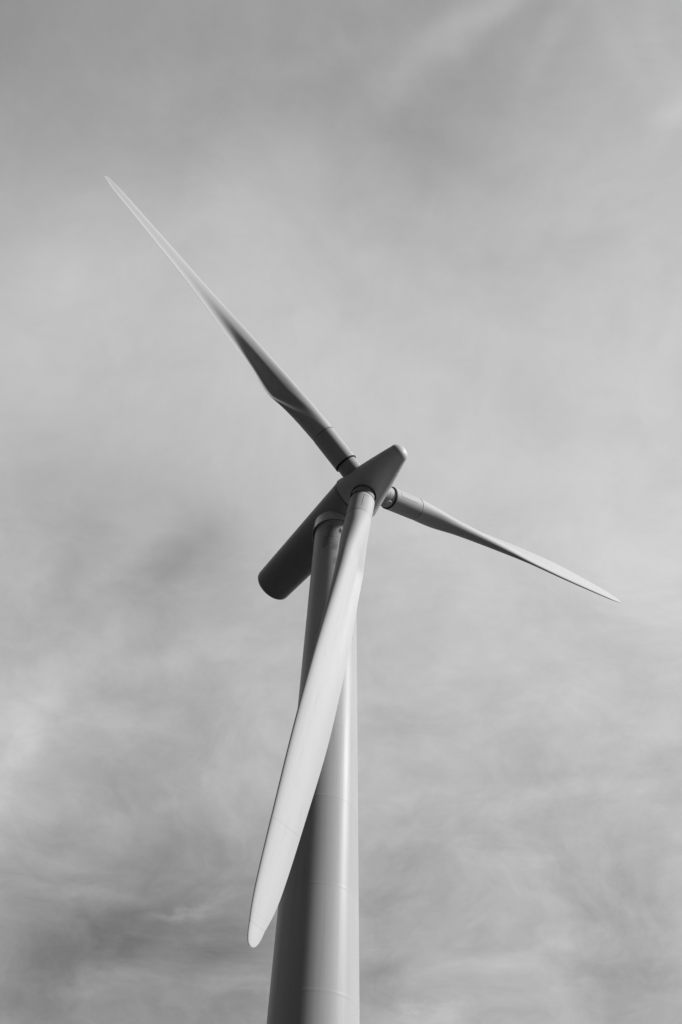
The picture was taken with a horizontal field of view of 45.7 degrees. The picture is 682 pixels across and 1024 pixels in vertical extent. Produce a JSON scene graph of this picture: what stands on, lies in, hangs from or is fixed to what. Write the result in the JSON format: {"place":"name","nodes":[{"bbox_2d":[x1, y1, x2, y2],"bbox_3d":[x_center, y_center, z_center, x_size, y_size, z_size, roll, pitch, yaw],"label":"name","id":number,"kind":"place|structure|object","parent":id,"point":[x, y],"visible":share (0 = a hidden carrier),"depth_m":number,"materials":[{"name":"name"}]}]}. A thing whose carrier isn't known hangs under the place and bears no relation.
{"place":"outdoors","nodes":[
{"label":"outdoors","id":0,"kind":"place"},
{"bbox_2d":[0,0,681,1023],"label":"sky","id":1,"kind":"structure","parent":0,"point":[454,227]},
{"bbox_2d":[105,176,620,1023],"bbox_3d":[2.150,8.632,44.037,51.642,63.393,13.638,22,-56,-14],"label":"wind turbine","id":2,"kind":"object","parent":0,"point":[307,880],"visible":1,"depth_m":35.01,"materials":[{"name":"paint"}]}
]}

